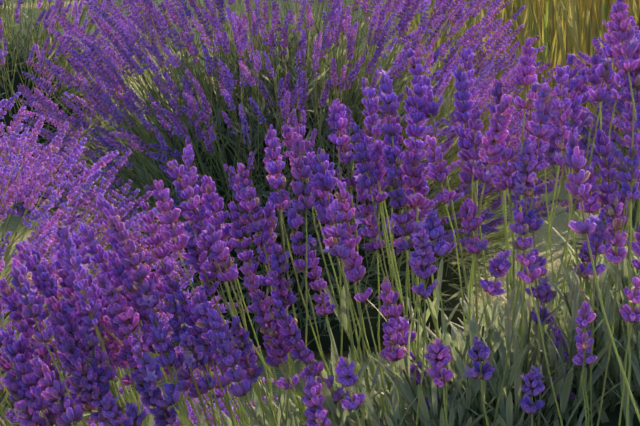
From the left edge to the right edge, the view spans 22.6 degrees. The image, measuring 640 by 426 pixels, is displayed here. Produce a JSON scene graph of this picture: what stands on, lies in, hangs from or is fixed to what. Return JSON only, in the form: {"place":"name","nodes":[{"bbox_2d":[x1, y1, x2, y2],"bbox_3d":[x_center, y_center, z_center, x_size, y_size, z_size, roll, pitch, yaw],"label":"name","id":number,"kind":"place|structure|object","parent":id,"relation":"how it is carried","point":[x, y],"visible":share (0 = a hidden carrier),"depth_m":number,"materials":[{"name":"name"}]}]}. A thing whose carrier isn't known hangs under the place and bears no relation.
{"place":"outdoors","nodes":[
{"label":"outdoors","id":0,"kind":"place"},
{"bbox_2d":[0,0,621,425],"bbox_3d":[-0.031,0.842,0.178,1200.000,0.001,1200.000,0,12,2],"label":"ground","id":1,"kind":"structure","parent":0,"point":[558,228],"depth_m":4.06,"materials":[{"name":"green plant"}]},
{"bbox_2d":[0,0,639,425],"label":"lavender bush","id":2,"kind":"object","parent":1,"relation":"on","point":[518,354],"visible":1,"depth_m":0.91,"materials":[{"name":"purple plant"}]},
{"bbox_2d":[0,0,639,425],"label":"lavender field","id":3,"kind":"structure","parent":0,"point":[132,164],"depth_m":2.88,"materials":[{"name":"purple plant"}]},
{"bbox_2d":[0,47,639,425],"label":"stems","id":4,"kind":"object","parent":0,"point":[325,342],"visible":0.15,"depth_m":2.90,"materials":[{"name":"plant"}]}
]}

